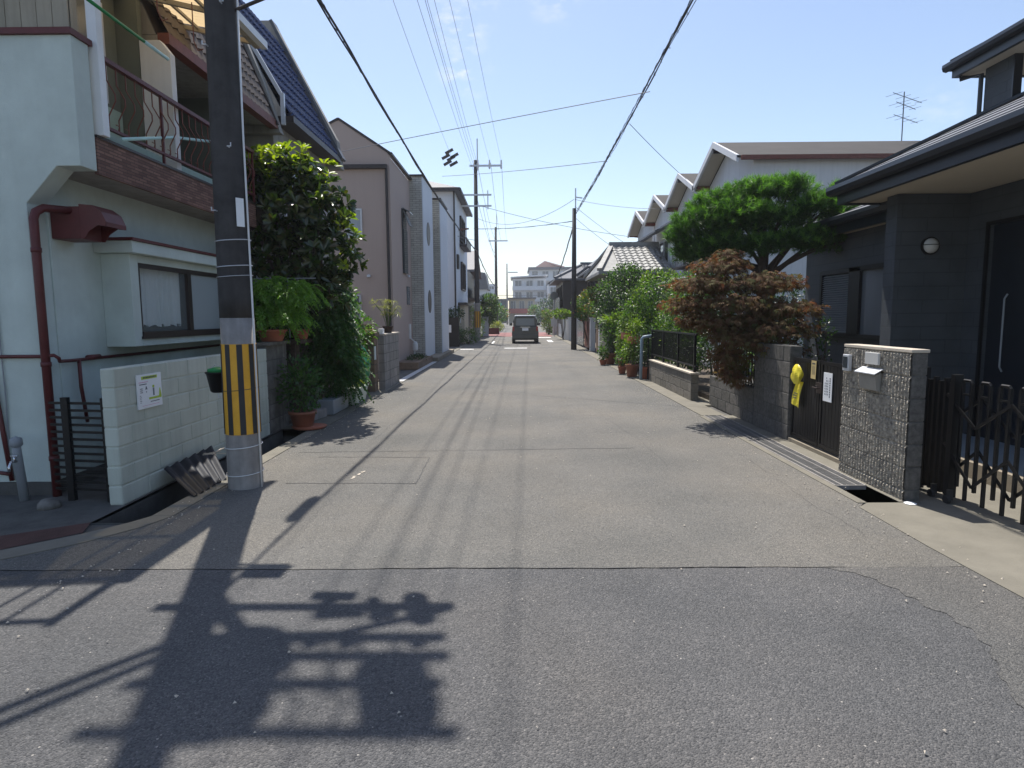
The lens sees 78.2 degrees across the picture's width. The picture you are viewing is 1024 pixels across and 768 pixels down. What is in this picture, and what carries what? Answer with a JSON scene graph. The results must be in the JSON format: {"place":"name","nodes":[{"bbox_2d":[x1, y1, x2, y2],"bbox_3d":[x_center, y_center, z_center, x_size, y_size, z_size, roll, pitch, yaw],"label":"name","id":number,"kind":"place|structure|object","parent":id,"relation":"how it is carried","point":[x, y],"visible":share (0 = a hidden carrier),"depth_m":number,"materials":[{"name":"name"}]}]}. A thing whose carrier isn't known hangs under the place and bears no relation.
{"place":"outdoors","nodes":[
{"label":"outdoors","id":0,"kind":"place"},
{"bbox_2d":[0,429,282,549],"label":"yard","id":1,"kind":"structure","parent":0,"point":[17,516],"depth_m":5.28,"materials":[{"name":"concrete"}]},
{"bbox_2d":[7,436,29,501],"bbox_3d":[-4.352,0.753,5.518,0.117,0.583,0.189,0,6,0],"label":"garden tap","id":2,"kind":"object","parent":1,"relation":"on","point":[15,443],"visible":1,"depth_m":5.54,"materials":[{"name":"grey plastic"}]},
{"bbox_2d":[0,522,90,549],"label":"red paving strip","id":3,"kind":"object","parent":1,"relation":"on","point":[13,540],"visible":1,"depth_m":4.67,"materials":[{"name":"paint"}]},
{"bbox_2d":[37,498,61,510],"bbox_3d":[-3.948,1.014,5.369,0.175,0.085,0.177,0,6,0],"label":"stone","id":4,"kind":"object","parent":1,"relation":"on","point":[45,504],"visible":1,"depth_m":5.32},
{"bbox_2d":[48,397,109,502],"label":"slatted gate","id":5,"kind":"structure","parent":1,"relation":"on","point":[68,445],"depth_m":5.53,"materials":[{"name":"black metal"}]},
{"bbox_2d":[0,0,267,496],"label":"terrace house","id":6,"kind":"structure","parent":1,"relation":"on","point":[107,249],"depth_m":6.03,"materials":[{"name":"white paint"}]},
{"bbox_2d":[76,0,108,103],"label":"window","id":7,"kind":"structure","parent":6,"relation":"in","point":[80,4],"depth_m":6.42,"materials":[{"name":"glass"}]},
{"bbox_2d":[86,0,168,60],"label":"laundry pole","id":8,"kind":"object","parent":6,"relation":"attached to","point":[125,27],"visible":1,"depth_m":5.70,"materials":[{"name":"green plastic"}]},
{"bbox_2d":[93,237,220,346],"bbox_3d":[-3.984,-1.067,7.710,0.420,1.100,2.740,0,6,0],"label":"bay window","id":9,"kind":"structure","parent":6,"relation":"in","point":[155,293],"depth_m":6.99,"materials":[{"name":"white paint"}]},
{"bbox_2d":[121,136,209,142],"bbox_3d":[-3.760,-2.733,7.096,0.116,0.673,2.566,-1,6,-4],"label":"laundry pole","id":10,"kind":"object","parent":6,"relation":"on","point":[150,138],"visible":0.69,"depth_m":6.53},
{"bbox_2d":[100,349,269,504],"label":"block wall","id":11,"kind":"structure","parent":1,"relation":"on","point":[147,446],"depth_m":6.01,"materials":[{"name":"paint"}]},
{"bbox_2d":[135,372,162,409],"bbox_3d":[-3.341,0.059,5.805,0.014,0.310,0.380,0,6,0],"label":"notice board","id":12,"kind":"object","parent":11,"relation":"attached to","point":[149,390],"visible":1,"depth_m":5.78,"materials":[{"name":"white paper"}]},
{"bbox_2d":[256,340,290,433],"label":"block wall","id":13,"kind":"structure","parent":1,"relation":"on","point":[275,357],"depth_m":8.92,"materials":[{"name":"concrete"}]},
{"bbox_2d":[258,329,286,341],"bbox_3d":[-3.432,-0.695,9.003,0.424,0.170,0.418,0,6,0],"label":"terracotta bowl","id":14,"kind":"object","parent":13,"relation":"on","point":[273,335],"visible":0.76,"depth_m":8.87,"materials":[{"name":"ceramic"}]},
{"bbox_2d":[252,276,331,345],"bbox_3d":[-3.363,-0.979,9.030,1.450,1.152,1.250,0,6,0],"label":"feathery shrub","id":15,"kind":"object","parent":14,"relation":"in","point":[275,306],"visible":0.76,"depth_m":8.85,"materials":[{"name":"green plant"}]},
{"bbox_2d":[449,317,459,346],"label":"metal gate","id":16,"kind":"structure","parent":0,"point":[453,331],"depth_m":33.32,"materials":[{"name":"black metal"}]},
{"bbox_2d":[467,250,480,336],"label":"dark house","id":17,"kind":"structure","parent":0,"point":[470,277],"depth_m":48.23,"materials":[{"name":"paint"}]},
{"bbox_2d":[0,317,960,570],"bbox_3d":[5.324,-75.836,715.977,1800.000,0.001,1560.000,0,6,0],"label":"ground","id":18,"kind":"structure","parent":0,"point":[402,374],"depth_m":4.06,"materials":[{"name":"asphalt"}]},
{"bbox_2d":[0,429,321,559],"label":"kerb","id":19,"kind":"structure","parent":18,"relation":"on","point":[166,513],"depth_m":4.88,"materials":[{"name":"concrete"}]},
{"bbox_2d":[164,445,226,496],"bbox_3d":[-3.060,0.845,6.255,0.471,0.228,1.290,0,6,0],"label":"corrugated sheet","id":20,"kind":"object","parent":19,"relation":"on","point":[195,474],"visible":1,"depth_m":6.12,"materials":[{"name":"metal"}]},
{"bbox_2d":[281,336,480,435],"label":"kerb","id":21,"kind":"structure","parent":18,"relation":"on","point":[328,420],"depth_m":10.99,"materials":[{"name":"concrete"}]},
{"bbox_2d":[292,423,326,430],"bbox_3d":[-2.923,0.619,9.091,0.500,0.030,0.500,0,6,0],"label":"pot saucer","id":22,"kind":"object","parent":21,"relation":"on","point":[316,426],"visible":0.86,"depth_m":8.97,"materials":[{"name":"ceramic"}]},
{"bbox_2d":[274,353,325,426],"bbox_3d":[-3.055,0.088,9.065,0.749,1.078,0.710,-6,8,-40],"label":"flower pot","id":23,"kind":"object","parent":22,"relation":"on","point":[300,416],"visible":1,"depth_m":8.98,"materials":[{"name":"brown plastic"}]},
{"bbox_2d":[317,394,347,414],"bbox_3d":[-3.027,0.336,10.671,0.270,0.240,0.900,0,6,0],"label":"planter trough","id":24,"kind":"object","parent":21,"relation":"on","point":[333,405],"visible":0.7,"depth_m":10.33,"materials":[{"name":"concrete"}]},
{"bbox_2d":[355,332,378,391],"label":"gate pillar","id":25,"kind":"structure","parent":21,"relation":"on","point":[373,368],"depth_m":13.38,"materials":[{"name":"concrete"}]},
{"bbox_2d":[378,332,399,389],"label":"block wall","id":26,"kind":"structure","parent":21,"relation":"on","point":[388,357],"depth_m":14.12,"materials":[{"name":"concrete"}]},
{"bbox_2d":[369,297,401,332],"bbox_3d":[-2.912,-1.607,14.526,0.894,0.852,0.875,0,6,0],"label":"flower pot","id":27,"kind":"object","parent":26,"relation":"on","point":[388,328],"visible":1,"depth_m":14.50,"materials":[{"name":"green plant"}]},
{"bbox_2d":[329,117,453,369],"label":"pink house","id":28,"kind":"structure","parent":18,"relation":"on","point":[400,223],"depth_m":19.54,"materials":[{"name":"paint"}]},
{"bbox_2d":[346,209,362,237],"bbox_3d":[-4.620,-4.696,18.421,0.480,0.840,0.070,0,6,0],"label":"window","id":29,"kind":"structure","parent":28,"relation":"in","point":[358,223],"depth_m":18.41,"materials":[{"name":"glass"}]},
{"bbox_2d":[401,208,407,273],"bbox_3d":[-3.497,-4.639,20.572,0.070,2.050,0.650,0,6,0],"label":"tall window","id":30,"kind":"structure","parent":28,"relation":"in","point":[404,222],"depth_m":20.42,"materials":[{"name":"grey"}]},
{"bbox_2d":[341,91,649,151],"bbox_3d":[-1.663,-6.219,15.533,10.623,0.167,0.017,4,7,33],"label":"overhead cable","id":31,"kind":"object","parent":28,"relation":"attached to","point":[504,119],"visible":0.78,"depth_m":14.46,"materials":[{"name":"rubber"}]},
{"bbox_2d":[429,181,472,315],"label":"white house","id":32,"kind":"structure","parent":18,"relation":"on","point":[454,200],"depth_m":35.46,"materials":[{"name":"paint"}]},
{"bbox_2d":[458,302,470,343],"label":"gate house","id":33,"kind":"structure","parent":18,"relation":"on","point":[464,323],"depth_m":36.89,"materials":[{"name":"white paint"}]},
{"bbox_2d":[480,292,501,327],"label":"round tree","id":34,"kind":"object","parent":18,"relation":"on","point":[492,302],"visible":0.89,"depth_m":50.30,"materials":[{"name":"green plant"}]},
{"bbox_2d":[89,429,897,524],"bbox_3d":[0.002,0.989,7.490,6.610,0.384,5.120,0,6,0],"label":"gutter","id":35,"kind":"object","parent":18,"relation":"on","point":[157,502],"visible":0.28,"depth_m":5.88,"materials":[{"name":"concrete"}]},
{"bbox_2d":[704,415,866,489],"bbox_3d":[3.169,0.739,7.925,0.290,0.042,4.155,0,6,0],"label":"drain grating","id":36,"kind":"object","parent":35,"relation":"on","point":[831,476],"visible":0.83,"depth_m":7.04,"materials":[{"name":"metal"}]},
{"bbox_2d":[508,297,535,322],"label":"building","id":37,"kind":"structure","parent":18,"relation":"on","point":[518,306],"depth_m":148.76,"materials":[{"name":"grey"}]},
{"bbox_2d":[510,274,547,320],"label":"apartment block","id":38,"kind":"structure","parent":18,"relation":"on","point":[532,286],"depth_m":170.00,"materials":[{"name":"grey"}]},
{"bbox_2d":[536,296,552,325],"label":"tree","id":39,"kind":"object","parent":18,"relation":"on","point":[548,302],"visible":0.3,"depth_m":96.98,"materials":[{"name":"green plant"}]},
{"bbox_2d":[527,261,571,304],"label":"apartment block","id":40,"kind":"structure","parent":18,"relation":"on","point":[550,269],"depth_m":212.09,"materials":[{"name":"grey"}]},
{"bbox_2d":[548,262,591,337],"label":"tile roof house","id":41,"kind":"structure","parent":18,"relation":"on","point":[562,281],"depth_m":44.22,"materials":[{"name":"tile"}]},
{"bbox_2d":[576,259,598,342],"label":"tile roof house","id":42,"kind":"structure","parent":18,"relation":"on","point":[581,273],"depth_m":37.17,"materials":[{"name":"tile"}]},
{"bbox_2d":[597,311,630,363],"bbox_3d":[3.523,-1.532,20.683,1.194,1.776,1.819,-2,6,-11],"label":"shrub","id":43,"kind":"object","parent":18,"relation":"on","point":[606,320],"visible":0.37,"depth_m":20.71,"materials":[{"name":"green plant"}]},
{"bbox_2d":[640,195,677,310],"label":"row house","id":44,"kind":"structure","parent":18,"relation":"on","point":[657,216],"depth_m":26.94,"materials":[{"name":"paint"}]},
{"bbox_2d":[650,173,709,318],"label":"row house","id":45,"kind":"structure","parent":18,"relation":"on","point":[680,194],"depth_m":23.45,"materials":[{"name":"paint"}]},
{"bbox_2d":[538,326,919,504],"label":"kerb","id":46,"kind":"structure","parent":18,"relation":"on","point":[701,406],"depth_m":8.33,"materials":[{"name":"concrete"}]},
{"bbox_2d":[541,308,552,334],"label":"shrub","id":47,"kind":"object","parent":46,"relation":"on","point":[549,330],"visible":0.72,"depth_m":53.17,"materials":[{"name":"green plant"}]},
{"bbox_2d":[550,308,570,338],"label":"tree","id":48,"kind":"object","parent":46,"relation":"on","point":[563,313],"visible":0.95,"depth_m":42.01,"materials":[{"name":"green plant"}]},
{"bbox_2d":[599,320,619,363],"bbox_3d":[3.202,-1.379,20.553,0.728,1.455,0.702,0,6,0],"label":"flower pot","id":49,"kind":"object","parent":46,"relation":"on","point":[610,359],"visible":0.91,"depth_m":20.47,"materials":[{"name":"brown plastic"}]},
{"bbox_2d":[620,327,640,376],"bbox_3d":[3.106,-0.832,16.277,0.648,1.288,0.619,0,6,0],"label":"flower pot","id":50,"kind":"object","parent":46,"relation":"on","point":[631,369],"visible":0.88,"depth_m":16.22,"materials":[{"name":"brown plastic"}]},
{"bbox_2d":[628,331,648,378],"bbox_3d":[3.312,-0.848,16.933,0.178,1.200,2.739,0,6,0],"label":"planter rack","id":51,"kind":"object","parent":46,"relation":"on","point":[647,357],"visible":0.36,"depth_m":15.60,"materials":[{"name":"black metal"}]},
{"bbox_2d":[625,314,646,343],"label":"potted plant","id":52,"kind":"object","parent":51,"relation":"hanging from","point":[636,322],"visible":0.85,"depth_m":16.34,"materials":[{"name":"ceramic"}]},
{"bbox_2d":[635,321,654,378],"bbox_3d":[3.331,-0.846,15.723,0.540,1.432,0.572,0,6,0],"label":"flower pot","id":53,"kind":"object","parent":46,"relation":"on","point":[644,368],"visible":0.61,"depth_m":15.69,"materials":[{"name":"ceramic"}]},
{"bbox_2d":[648,359,699,400],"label":"garden wall","id":54,"kind":"structure","parent":46,"relation":"on","point":[682,381],"depth_m":12.80,"materials":[{"name":"concrete"}]},
{"bbox_2d":[651,329,696,371],"bbox_3d":[3.412,-0.758,13.532,0.045,0.750,3.880,0,6,0],"label":"iron fence","id":55,"kind":"object","parent":54,"relation":"on","point":[677,347],"visible":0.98,"depth_m":13.18,"materials":[{"name":"black metal"}]},
{"bbox_2d":[838,344,929,500],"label":"stone gate pillar","id":56,"kind":"structure","parent":46,"relation":"on","point":[881,437],"depth_m":5.59,"materials":[{"name":"stone"}]},
{"bbox_2d":[854,366,882,391],"bbox_3d":[3.280,-0.047,5.805,0.077,0.210,0.340,0,6,0],"label":"letter box","id":57,"kind":"object","parent":56,"relation":"attached to","point":[869,378],"visible":1,"depth_m":5.76,"materials":[{"name":"metal"}]},
{"bbox_2d":[709,375,753,423],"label":"garden wall","id":58,"kind":"structure","parent":18,"relation":"on","point":[731,401],"depth_m":9.97,"materials":[{"name":"concrete"}]},
{"bbox_2d":[753,342,801,439],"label":"garden wall","id":59,"kind":"structure","parent":18,"relation":"on","point":[772,392],"depth_m":8.36,"materials":[{"name":"concrete"}]},
{"bbox_2d":[790,357,843,455],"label":"panel gate","id":60,"kind":"structure","parent":59,"relation":"attached to","point":[815,419],"depth_m":7.20,"materials":[{"name":"black metal"}]},
{"bbox_2d":[791,364,803,406],"bbox_3d":[3.443,0.025,7.643,0.102,0.540,0.322,0,6,6],"label":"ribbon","id":61,"kind":"object","parent":60,"relation":"attached to","point":[797,374],"visible":1,"depth_m":7.60,"materials":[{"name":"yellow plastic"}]},
{"bbox_2d":[823,372,832,402],"bbox_3d":[3.495,0.036,6.974,0.008,0.320,0.190,0,6,0],"label":"notice sheet","id":62,"kind":"object","parent":60,"relation":"attached to","point":[827,387],"visible":1,"depth_m":6.97,"materials":[{"name":"white paper"}]},
{"bbox_2d":[683,141,918,371],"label":"row house","id":63,"kind":"structure","parent":18,"relation":"on","point":[821,162],"depth_m":17.11,"materials":[{"name":"paint"}]},
{"bbox_2d":[961,433,1023,475],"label":"porch floor","id":64,"kind":"structure","parent":18,"relation":"on","point":[1001,453],"depth_m":6.53,"materials":[{"name":"concrete"}]},
{"bbox_2d":[960,457,1022,496],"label":"porch edge","id":65,"kind":"object","parent":64,"relation":"attached to","point":[999,478],"depth_m":5.83,"materials":[{"name":"concrete"}]},
{"bbox_2d":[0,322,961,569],"bbox_3d":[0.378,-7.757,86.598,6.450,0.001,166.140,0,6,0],"label":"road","id":66,"kind":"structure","parent":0,"point":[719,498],"depth_m":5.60,"materials":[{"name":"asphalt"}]},
{"bbox_2d":[201,0,263,489],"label":"utility pole","id":67,"kind":"object","parent":66,"relation":"on","point":[241,394],"visible":0.98,"depth_m":5.68,"materials":[{"name":"concrete"}]},
{"bbox_2d":[205,365,221,397],"bbox_3d":[-2.811,-0.031,6.053,0.250,0.327,0.250,0,6,0],"label":"hanging bucket","id":68,"kind":"object","parent":67,"relation":"hanging from","point":[213,376],"visible":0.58,"depth_m":5.96,"materials":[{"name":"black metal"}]},
{"bbox_2d":[317,0,478,252],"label":"cable bundle","id":69,"kind":"object","parent":67,"relation":"attached to","point":[330,19],"visible":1,"depth_m":11.14,"materials":[{"name":"rubber"}]},
{"bbox_2d":[461,139,501,341],"bbox_3d":[-1.803,-8.630,38.304,2.520,12.150,0.412,0,6,0],"label":"utility pole","id":70,"kind":"object","parent":66,"relation":"on","point":[477,318],"visible":0.9,"depth_m":38.17,"materials":[{"name":"concrete"}]},
{"bbox_2d":[488,215,507,327],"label":"utility pole","id":71,"kind":"object","parent":66,"relation":"on","point":[496,280],"visible":0.63,"depth_m":78.68,"materials":[{"name":"concrete"}]},
{"bbox_2d":[6,387,1016,753],"bbox_3d":[0.014,0.731,8.027,6.198,0.010,12.194,0,6,0],"label":"grit","id":72,"kind":"object","parent":66,"relation":"on","point":[522,599],"visible":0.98,"depth_m":4.38,"materials":[{"name":"gravel"}]},
{"bbox_2d":[481,332,550,336],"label":"red road surface","id":73,"kind":"object","parent":66,"relation":"on","point":[510,334],"visible":0.6,"depth_m":51.97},
{"bbox_2d":[509,315,539,342],"bbox_3d":[0.780,-3.343,38.102,1.890,1.638,3.410,0,6,0],"label":"parked car","id":74,"kind":"object","parent":66,"relation":"on","point":[524,327],"visible":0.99,"depth_m":36.48,"materials":[{"name":"paint"}]},
{"bbox_2d":[571,188,581,349],"bbox_3d":[3.003,-5.299,29.279,0.508,7.400,0.270,0,6,0],"label":"utility pole","id":75,"kind":"object","parent":66,"relation":"on","point":[573,319],"visible":0.98,"depth_m":29.28,"materials":[{"name":"concrete"}]},
{"bbox_2d":[575,0,695,215],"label":"cable bundle","id":76,"kind":"object","parent":75,"relation":"attached to","point":[664,52],"visible":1,"depth_m":12.79,"materials":[{"name":"rubber"}]},
{"bbox_2d":[429,566,745,567],"bbox_3d":[0.335,1.170,4.016,2.310,0.001,0.028,0,6,0],"label":"seam crack","id":77,"kind":"object","parent":66,"relation":"on","point":[574,567],"visible":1,"depth_m":4.01,"materials":[{"name":"asphalt"}]},
{"bbox_2d":[474,272,490,302],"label":"house","id":78,"kind":"structure","parent":0,"point":[484,287],"depth_m":108.37,"materials":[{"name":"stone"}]},
{"bbox_2d":[0,567,1023,767],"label":"road","id":79,"kind":"structure","parent":0,"point":[770,667],"depth_m":2.85,"materials":[{"name":"asphalt"}]},
{"bbox_2d":[823,567,1023,706],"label":"road edge","id":80,"kind":"object","parent":79,"relation":"on","point":[958,594],"visible":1,"depth_m":3.50,"materials":[{"name":"asphalt"}]},
{"bbox_2d":[288,337,801,439],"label":"garden soil","id":81,"kind":"structure","parent":0,"point":[704,385],"depth_m":13.98,"materials":[{"name":"soil"}]},
{"bbox_2d":[138,0,285,341],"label":"terrace house","id":82,"kind":"structure","parent":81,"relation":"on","point":[175,37],"depth_m":8.52,"materials":[{"name":"brown paint"}]},
{"bbox_2d":[238,0,345,406],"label":"tiled house","id":83,"kind":"structure","parent":81,"relation":"on","point":[302,118],"depth_m":11.88,"materials":[{"name":"grey paint"}]},
{"bbox_2d":[283,339,312,408],"bbox_3d":[-3.520,-0.077,9.976,0.600,1.258,0.600,0,6,0],"label":"plant stand","id":84,"kind":"object","parent":81,"relation":"on","point":[293,343],"visible":0.31,"depth_m":9.88,"materials":[{"name":"metal"}]},
{"bbox_2d":[284,336,315,409],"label":"gate pillar","id":85,"kind":"structure","parent":81,"relation":"on","point":[289,360],"depth_m":10.57,"materials":[{"name":"concrete"}]},
{"bbox_2d":[245,140,368,404],"bbox_3d":[-3.470,-1.594,9.893,2.454,4.292,1.633,0,6,0],"label":"magnolia tree","id":86,"kind":"object","parent":81,"relation":"on","point":[310,230],"visible":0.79,"depth_m":9.57,"materials":[{"name":"green plant"}]},
{"bbox_2d":[255,268,375,407],"bbox_3d":[-3.320,-0.672,10.364,2.421,2.398,1.771,-5,8,-38],"label":"feathery shrub","id":87,"kind":"object","parent":81,"relation":"on","point":[334,342],"visible":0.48,"depth_m":10.48,"materials":[{"name":"green plant"}]},
{"bbox_2d":[340,283,379,393],"bbox_3d":[-3.274,-0.989,12.769,0.850,2.485,1.271,4,7,33],"label":"shrub","id":88,"kind":"object","parent":81,"relation":"on","point":[368,318],"visible":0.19,"depth_m":12.84,"materials":[{"name":"green plant"}]},
{"bbox_2d":[570,285,603,348],"bbox_3d":[3.707,-3.103,29.360,1.924,3.048,3.560,0,6,0],"label":"garden tree","id":89,"kind":"object","parent":81,"relation":"on","point":[589,309],"visible":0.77,"depth_m":29.41,"materials":[{"name":"green plant"}]},
{"bbox_2d":[592,261,656,341],"bbox_3d":[3.990,-2.594,22.369,2.343,3.531,2.144,0,6,0],"label":"garden tree","id":90,"kind":"object","parent":81,"relation":"on","point":[635,271],"visible":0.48,"depth_m":22.14,"materials":[{"name":"green plant"}]},
{"bbox_2d":[583,242,671,352],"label":"tile roof house","id":91,"kind":"structure","parent":81,"relation":"on","point":[645,255],"depth_m":26.36,"materials":[{"name":"grey"}]},
{"bbox_2d":[613,286,654,370],"bbox_3d":[3.461,-1.564,17.876,1.270,2.426,1.120,-5,8,-38],"label":"garden tree","id":92,"kind":"object","parent":81,"relation":"on","point":[617,309],"visible":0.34,"depth_m":17.75,"materials":[{"name":"green plant"}]},
{"bbox_2d":[614,299,670,362],"bbox_3d":[3.815,-1.488,18.453,1.127,2.005,5.039,0,6,0],"label":"hedge","id":93,"kind":"object","parent":81,"relation":"on","point":[652,313],"visible":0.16,"depth_m":16.91,"materials":[{"name":"green plant"}]},
{"bbox_2d":[620,267,690,360],"bbox_3d":[3.991,-1.711,17.051,2.103,2.902,1.728,0,6,0],"label":"garden tree","id":94,"kind":"object","parent":81,"relation":"on","point":[643,304],"visible":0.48,"depth_m":16.93,"materials":[{"name":"green plant"}]},
{"bbox_2d":[649,295,710,374],"bbox_3d":[3.791,-1.024,14.142,0.893,1.981,3.954,0,6,0],"label":"hedge","id":95,"kind":"object","parent":81,"relation":"on","point":[671,324],"visible":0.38,"depth_m":14.33,"materials":[{"name":"green plant"}]},
{"bbox_2d":[685,294,725,374],"bbox_3d":[3.997,-0.846,12.555,1.115,1.946,2.102,0,6,0],"label":"garden shrub","id":96,"kind":"object","parent":81,"relation":"on","point":[703,357],"visible":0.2,"depth_m":12.40,"materials":[{"name":"green plant"}]},
{"bbox_2d":[657,248,831,390],"bbox_3d":[3.315,-0.753,9.186,2.388,2.491,1.468,3,7,27],"label":"red maple","id":97,"kind":"object","parent":81,"relation":"on","point":[744,326],"visible":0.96,"depth_m":8.94,"materials":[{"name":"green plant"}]},
{"bbox_2d":[660,168,860,342],"bbox_3d":[4.095,-1.492,10.023,3.469,3.790,1.516,0,6,8],"label":"pine tree","id":98,"kind":"object","parent":81,"relation":"on","point":[729,216],"visible":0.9,"depth_m":9.73,"materials":[{"name":"green plant"}]},
{"bbox_2d":[768,274,804,356],"bbox_3d":[4.910,-0.890,11.495,1.142,2.236,1.152,0,6,0],"label":"garden shrub","id":99,"kind":"object","parent":81,"relation":"on","point":[795,297],"visible":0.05,"depth_m":11.22,"materials":[{"name":"green plant"}]},
{"bbox_2d":[804,316,837,361],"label":"garden shrub","id":100,"kind":"object","parent":81,"relation":"on","point":[821,345],"visible":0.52,"depth_m":8.64,"materials":[{"name":"green plant"}]},
{"bbox_2d":[787,18,1023,447],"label":"grey house","id":101,"kind":"structure","parent":81,"relation":"on","point":[954,304],"depth_m":7.46,"materials":[{"name":"paint"}]},
{"bbox_2d":[817,262,883,340],"bbox_3d":[5.033,-1.189,9.229,0.070,1.050,2.120,0,6,0],"label":"window","id":102,"kind":"structure","parent":101,"relation":"in","point":[864,286],"depth_m":9.19,"materials":[{"name":"glass"}]},
{"bbox_2d":[921,237,939,254],"bbox_3d":[4.950,-1.631,7.419,0.210,0.210,0.101,0,6,0],"label":"porch lamp","id":103,"kind":"object","parent":101,"relation":"attached to","point":[930,245],"visible":1,"depth_m":7.42,"materials":[{"name":"glass"}]},
{"bbox_2d":[971,215,1023,447],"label":"front door","id":104,"kind":"structure","parent":101,"relation":"in","point":[1004,350],"depth_m":6.97,"materials":[{"name":"black metal"}]},
{"bbox_2d":[243,0,1023,315],"label":"sky","id":105,"kind":"structure","parent":0,"point":[734,70],"materials":[{"name":"blue"}]},
{"bbox_2d":[627,211,654,241],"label":"row house","id":106,"kind":"structure","parent":0,"point":[638,228],"depth_m":31.00,"materials":[{"name":"paint"}]},
{"bbox_2d":[802,440,1023,598],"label":"driveway","id":107,"kind":"structure","parent":0,"point":[959,530],"depth_m":4.68,"materials":[{"name":"concrete"}]},
{"bbox_2d":[788,437,839,463],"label":"gate sill","id":108,"kind":"structure","parent":107,"relation":"on","point":[819,451],"depth_m":7.29,"materials":[{"name":"concrete"}]},
{"bbox_2d":[920,367,1023,524],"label":"folding gate","id":109,"kind":"structure","parent":107,"relation":"on","point":[945,415],"depth_m":5.16,"materials":[{"name":"black metal"}]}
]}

